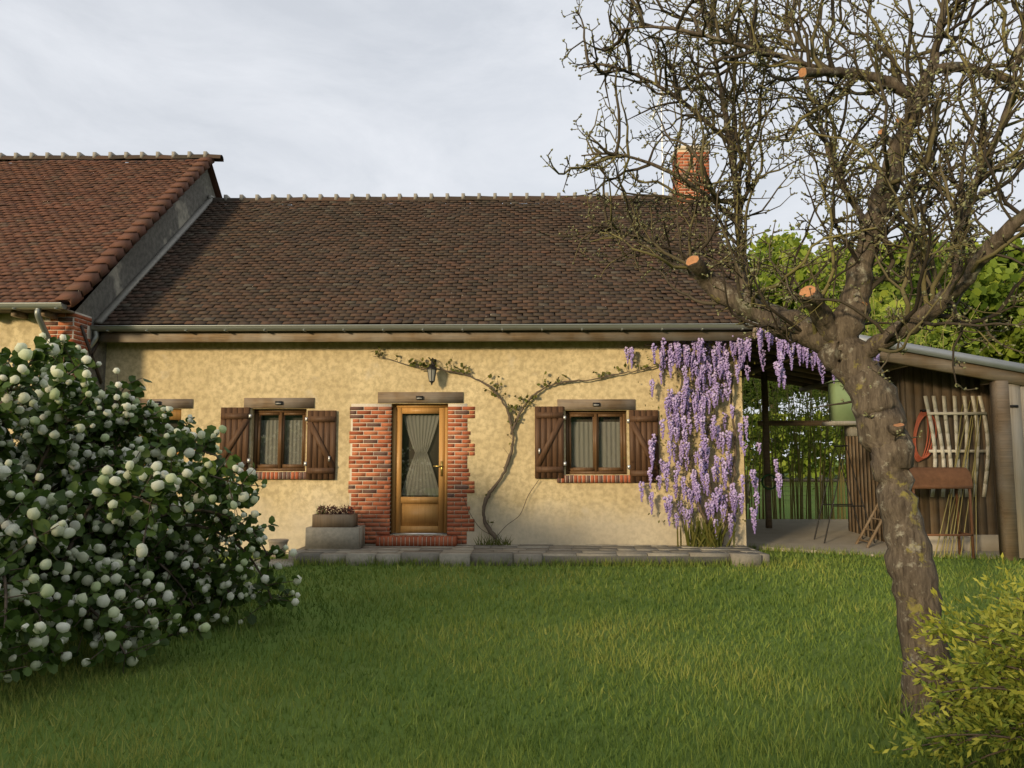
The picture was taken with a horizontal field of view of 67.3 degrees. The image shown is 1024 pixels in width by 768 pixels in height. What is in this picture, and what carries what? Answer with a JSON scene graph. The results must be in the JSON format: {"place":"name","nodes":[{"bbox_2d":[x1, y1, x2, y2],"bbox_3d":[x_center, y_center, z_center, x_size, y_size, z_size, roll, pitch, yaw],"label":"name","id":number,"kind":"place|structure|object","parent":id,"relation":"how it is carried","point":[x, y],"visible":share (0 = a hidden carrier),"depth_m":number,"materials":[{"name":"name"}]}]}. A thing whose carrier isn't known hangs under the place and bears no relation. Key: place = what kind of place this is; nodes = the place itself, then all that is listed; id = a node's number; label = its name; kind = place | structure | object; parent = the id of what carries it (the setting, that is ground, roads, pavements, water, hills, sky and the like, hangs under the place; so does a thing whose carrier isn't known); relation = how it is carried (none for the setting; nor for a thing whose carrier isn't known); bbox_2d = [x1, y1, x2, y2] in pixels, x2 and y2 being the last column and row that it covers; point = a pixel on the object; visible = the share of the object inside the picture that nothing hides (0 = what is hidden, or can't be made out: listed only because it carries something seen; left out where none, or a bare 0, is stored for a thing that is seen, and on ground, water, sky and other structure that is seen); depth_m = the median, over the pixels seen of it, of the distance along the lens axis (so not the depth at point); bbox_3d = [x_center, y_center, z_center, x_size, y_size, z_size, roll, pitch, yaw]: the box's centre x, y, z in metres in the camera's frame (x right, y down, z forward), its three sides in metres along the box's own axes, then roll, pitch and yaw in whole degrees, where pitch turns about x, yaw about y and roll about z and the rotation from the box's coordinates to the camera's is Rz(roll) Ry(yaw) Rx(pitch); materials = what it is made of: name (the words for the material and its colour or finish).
{"place":"outdoors","nodes":[
{"label":"outdoors","id":0,"kind":"place"},
{"bbox_2d":[0,157,214,306],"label":"roof","id":1,"kind":"structure","parent":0,"point":[34,269],"depth_m":13.93,"materials":[{"name":"brown tile"}]},
{"bbox_2d":[427,358,436,384],"bbox_3d":[-1.268,-0.201,12.246,0.156,0.450,0.310,0,-6,1],"label":"wall lantern","id":2,"kind":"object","parent":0,"point":[431,366],"depth_m":12.14,"materials":[{"name":"black metal"}]},
{"bbox_2d":[0,460,1023,767],"bbox_3d":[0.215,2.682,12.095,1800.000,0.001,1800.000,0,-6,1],"label":"lawn","id":3,"kind":"structure","parent":0,"point":[328,744],"depth_m":5.20,"materials":[{"name":"green plant"}]},
{"bbox_2d":[75,170,215,403],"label":"gable wall","id":4,"kind":"structure","parent":3,"relation":"on","point":[138,257],"depth_m":13.64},
{"bbox_2d":[80,325,102,383],"bbox_3d":[-6.592,-0.456,12.057,0.020,0.858,0.686,0,-6,1],"label":"wall anchor cross","id":5,"kind":"object","parent":4,"relation":"attached to","point":[91,352],"depth_m":12.07,"materials":[{"name":"metal"}]},
{"bbox_2d":[0,332,301,682],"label":"snowball bush","id":6,"kind":"object","parent":3,"relation":"on","point":[50,541],"depth_m":6.22,"materials":[{"name":"plant"}]},
{"bbox_2d":[268,539,288,556],"bbox_3d":[-3.516,2.465,11.559,0.290,0.250,0.290,0,-6,1],"label":"stone pot","id":7,"kind":"object","parent":3,"relation":"on","point":[281,543],"visible":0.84,"depth_m":11.46,"materials":[{"name":"grey stone"}]},
{"bbox_2d":[0,314,746,553],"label":"rendered house walls","id":8,"kind":"structure","parent":3,"relation":"on","point":[210,379],"depth_m":12.33,"materials":[{"name":"beige paint"}]},
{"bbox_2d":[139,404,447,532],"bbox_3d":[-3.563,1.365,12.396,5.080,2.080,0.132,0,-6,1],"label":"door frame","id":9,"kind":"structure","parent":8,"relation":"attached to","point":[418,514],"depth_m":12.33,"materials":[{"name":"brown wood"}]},
{"bbox_2d":[433,461,442,475],"bbox_3d":[-1.185,1.360,12.338,0.148,0.240,0.045,0,-6,1],"label":"door handle","id":10,"kind":"object","parent":9,"relation":"attached to","point":[441,466],"visible":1,"depth_m":12.35,"materials":[{"name":"gold metal"}]},
{"bbox_2d":[2,165,726,324],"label":"roof deck","id":11,"kind":"structure","parent":8,"relation":"on","point":[214,182],"depth_m":14.18,"materials":[{"name":"brown wood"}]},
{"bbox_2d":[0,151,672,323],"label":"roof mortar","id":12,"kind":"object","parent":11,"relation":"on","point":[102,317],"visible":0.66,"depth_m":16.31,"materials":[{"name":"grey concrete"}]},
{"bbox_2d":[0,154,676,203],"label":"ridge tiles","id":13,"kind":"object","parent":11,"relation":"on","point":[218,158],"visible":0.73,"depth_m":16.41,"materials":[{"name":"brown tile"}]},
{"bbox_2d":[94,199,752,324],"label":"roof tiles","id":14,"kind":"object","parent":11,"relation":"on","point":[278,267],"visible":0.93,"depth_m":13.72,"materials":[{"name":"brown tile"}]},
{"bbox_2d":[634,69,670,194],"bbox_3d":[3.229,-5.220,17.052,0.911,3.843,0.500,-4,-7,36],"label":"tv aerial","id":15,"kind":"object","parent":11,"relation":"on","point":[661,136],"visible":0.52,"depth_m":17.09,"materials":[{"name":"metal"}]},
{"bbox_2d":[44,152,709,545],"bbox_3d":[-0.966,-1.301,12.862,12.209,7.758,3.123,2,-6,-23],"label":"brickwork","id":16,"kind":"object","parent":8,"relation":"attached to","point":[378,534],"visible":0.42,"depth_m":12.23,"materials":[{"name":"brick"}]},
{"bbox_2d":[45,145,710,545],"bbox_3d":[-0.931,-1.361,12.895,12.235,7.884,3.132,2,-6,-23],"label":"brick mortar","id":17,"kind":"object","parent":16,"relation":"on","point":[681,149],"visible":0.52,"depth_m":12.25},
{"bbox_2d":[0,309,756,341],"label":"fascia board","id":18,"kind":"object","parent":8,"relation":"attached to","point":[422,336],"visible":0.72,"depth_m":12.11,"materials":[{"name":"brown wood"}]},
{"bbox_2d":[0,302,752,362],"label":"gutters and downpipes","id":19,"kind":"object","parent":18,"relation":"attached to","point":[38,307],"visible":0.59,"depth_m":11.97,"materials":[{"name":"metal"}]},
{"bbox_2d":[623,327,879,547],"bbox_3d":[3.521,0.765,11.765,4.016,3.453,0.880,0,-6,1],"label":"wisteria","id":20,"kind":"object","parent":18,"relation":"attached to","point":[744,351],"depth_m":11.96,"materials":[{"name":"purple plant"}]},
{"bbox_2d":[139,392,634,409],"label":"oak lintels","id":21,"kind":"object","parent":8,"relation":"on","point":[457,397],"visible":0.66,"depth_m":12.34,"materials":[{"name":"brown wood"}]},
{"bbox_2d":[154,396,599,405],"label":"lintel solar lights","id":22,"kind":"object","parent":21,"relation":"attached to","point":[159,402],"visible":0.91,"depth_m":12.33},
{"bbox_2d":[247,414,629,533],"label":"hinges and fittings","id":23,"kind":"object","parent":8,"relation":"on","point":[306,419],"visible":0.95,"depth_m":12.25,"materials":[{"name":"metal"}]},
{"bbox_2d":[219,406,659,481],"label":"shutters","id":24,"kind":"object","parent":8,"relation":"attached to","point":[549,436],"visible":0.89,"depth_m":12.23,"materials":[{"name":"brown wood"}]},
{"bbox_2d":[253,409,626,473],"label":"dark window frames","id":25,"kind":"structure","parent":8,"relation":"attached to","point":[280,465],"depth_m":12.40,"materials":[{"name":"brown wood"}]},
{"bbox_2d":[260,415,619,494],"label":"net curtains","id":26,"kind":"object","parent":25,"relation":"attached to","point":[420,479],"visible":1,"depth_m":12.48,"materials":[{"name":"white fabric"}]},
{"bbox_2d":[371,346,668,545],"bbox_3d":[0.124,0.948,12.102,4.795,3.147,0.308,0,-6,1],"label":"grape vine","id":27,"kind":"object","parent":8,"relation":"attached to","point":[485,523],"depth_m":12.25,"materials":[{"name":"brown plant"}]},
{"bbox_2d":[148,414,619,496],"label":"room interiors","id":28,"kind":"object","parent":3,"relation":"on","point":[408,452],"visible":0.04,"depth_m":12.54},
{"bbox_2d":[253,544,769,566],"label":"stone terrace","id":29,"kind":"structure","parent":3,"relation":"on","point":[739,554],"depth_m":10.89,"materials":[{"name":"grey stone"}]},
{"bbox_2d":[305,525,364,548],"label":"stone block","id":30,"kind":"structure","parent":29,"relation":"on","point":[334,537],"depth_m":11.52,"materials":[{"name":"grey stone"}]},
{"bbox_2d":[312,513,357,526],"bbox_3d":[-2.703,2.082,11.763,0.620,0.190,0.320,0,-6,1],"label":"wooden planter box","id":31,"kind":"object","parent":30,"relation":"on","point":[338,520],"visible":0.97,"depth_m":11.61,"materials":[{"name":"beige wood"}]},
{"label":"planter soil","id":32,"kind":"structure","parent":31,"relation":"in","visible":0},
{"bbox_2d":[316,504,354,514],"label":"potted plants","id":33,"kind":"object","parent":32,"relation":"on","point":[331,510],"visible":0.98,"depth_m":11.72,"materials":[{"name":"brown plant"}]},
{"bbox_2d":[542,0,1023,726],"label":"apple tree","id":34,"kind":"object","parent":3,"relation":"on","point":[927,260],"depth_m":4.83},
{"bbox_2d":[539,0,1023,437],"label":"apple tree buds","id":35,"kind":"object","parent":34,"relation":"on","point":[968,193],"visible":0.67,"depth_m":4.89,"materials":[{"name":"plant"}]},
{"bbox_2d":[686,68,903,426],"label":"apple tree cuts","id":36,"kind":"object","parent":34,"relation":"on","point":[695,259],"visible":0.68,"depth_m":4.75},
{"bbox_2d":[746,475,846,503],"bbox_3d":[25.431,3.525,25.675,70.050,0.950,0.130,0,-6,1],"label":"field fence","id":37,"kind":"object","parent":3,"relation":"on","point":[787,480],"visible":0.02,"depth_m":25.90,"materials":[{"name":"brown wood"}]},
{"bbox_2d":[742,273,1011,518],"bbox_3d":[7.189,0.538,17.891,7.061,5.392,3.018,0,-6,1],"label":"bamboo canes","id":38,"kind":"object","parent":3,"relation":"on","point":[808,490],"visible":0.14,"depth_m":17.80,"materials":[{"name":"green plant"}]},
{"bbox_2d":[741,325,1023,560],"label":"shed timber frame","id":39,"kind":"object","parent":3,"relation":"on","point":[997,380],"visible":0.35,"depth_m":11.69,"materials":[{"name":"brown wood"}]},
{"bbox_2d":[761,474,776,489],"bbox_3d":[5.015,1.909,14.989,0.301,0.302,0.082,0,-6,1],"label":"green hose coil","id":40,"kind":"object","parent":39,"relation":"attached to","point":[763,477],"visible":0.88,"depth_m":14.96,"materials":[{"name":"green rubber"}]},
{"bbox_2d":[822,421,857,435],"bbox_3d":[5.114,0.074,11.720,0.660,1.439,0.400,0,-6,1],"label":"support","id":41,"kind":"object","parent":39,"relation":"attached to","point":[850,428],"visible":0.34,"depth_m":11.56,"materials":[{"name":"beige stone"}]},
{"bbox_2d":[824,378,855,420],"bbox_3d":[5.085,0.213,11.707,0.500,0.720,0.380,0,-6,1],"label":"tank","id":42,"kind":"object","parent":41,"relation":"in","point":[837,393],"visible":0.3,"depth_m":11.56,"materials":[{"name":"paint"}]},
{"bbox_2d":[749,320,1023,372],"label":"shed roof","id":43,"kind":"structure","parent":39,"relation":"on","point":[967,358],"depth_m":11.64,"materials":[{"name":"grey metal"}]},
{"bbox_2d":[1008,384,1023,557],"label":"white panel","id":44,"kind":"object","parent":39,"relation":"attached to","point":[1016,394],"visible":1,"depth_m":11.57,"materials":[{"name":"grey wood"}]},
{"bbox_2d":[742,223,1023,478],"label":"tree","id":45,"kind":"object","parent":3,"relation":"on","point":[995,272],"depth_m":50.55,"materials":[{"name":"green plant"}]},
{"bbox_2d":[746,519,1023,558],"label":"concrete floor","id":46,"kind":"structure","parent":3,"relation":"on","point":[789,533],"depth_m":13.69,"materials":[{"name":"grey concrete"}]},
{"bbox_2d":[814,445,874,542],"bbox_3d":[5.710,1.895,13.306,0.876,1.669,0.550,0,-6,1],"label":"metal trestle","id":47,"kind":"object","parent":46,"relation":"on","point":[842,505],"visible":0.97,"depth_m":13.14,"materials":[{"name":"black metal"}]},
{"bbox_2d":[855,502,881,547],"bbox_3d":[6.051,2.241,12.776,0.589,0.914,0.514,0,-6,1],"label":"wooden ladder","id":48,"kind":"object","parent":46,"relation":"on","point":[869,542],"visible":0.54,"depth_m":12.85,"materials":[{"name":"beige wood"}]},
{"bbox_2d":[928,535,998,550],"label":"store plinth","id":49,"kind":"structure","parent":46,"relation":"on","point":[987,542],"depth_m":12.15,"materials":[{"name":"beige stone"}]},
{"bbox_2d":[844,363,997,541],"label":"shed plank wall","id":50,"kind":"structure","parent":3,"relation":"on","point":[914,385],"depth_m":12.42,"materials":[{"name":"brown wood"}]},
{"bbox_2d":[923,396,989,496],"bbox_3d":[7.109,0.991,12.265,0.959,1.620,0.111,0,-6,1],"label":"wooden slat rack","id":51,"kind":"object","parent":50,"relation":"attached to","point":[945,413],"visible":0.78,"depth_m":12.23,"materials":[{"name":"paint"}]},
{"bbox_2d":[909,467,974,558],"bbox_3d":[6.458,1.946,11.706,0.920,1.350,0.400,0,-6,1],"label":"rusty barbecue","id":52,"kind":"object","parent":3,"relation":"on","point":[956,478],"visible":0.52,"depth_m":11.57,"materials":[{"name":"orange metal"}]},
{"bbox_2d":[868,552,1023,767],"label":"shrub","id":53,"kind":"object","parent":3,"relation":"on","point":[1013,707],"depth_m":3.77,"materials":[{"name":"green plant"}]},
{"bbox_2d":[934,397,980,556],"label":"leaning bamboo canes","id":54,"kind":"object","parent":3,"relation":"on","point":[963,464],"visible":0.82,"depth_m":11.92,"materials":[{"name":"brown wood"}]},
{"bbox_2d":[0,0,1023,459],"label":"sky","id":55,"kind":"structure","parent":0,"point":[296,98],"materials":[{"name":"white"}]},
{"bbox_3d":[6.617,0.429,12.378,0.060,0.040,0.090,0,-6,1],"label":"hose hook","id":56,"kind":"object","parent":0,"visible":0},
{"bbox_2d":[913,411,936,461],"bbox_3d":[6.609,0.834,12.316,0.374,0.815,0.058,0,-6,1],"label":"coiled hose","id":57,"kind":"object","parent":56,"relation":"hanging from","point":[920,417],"visible":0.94,"depth_m":12.31,"materials":[{"name":"orange rubber"}]}
]}

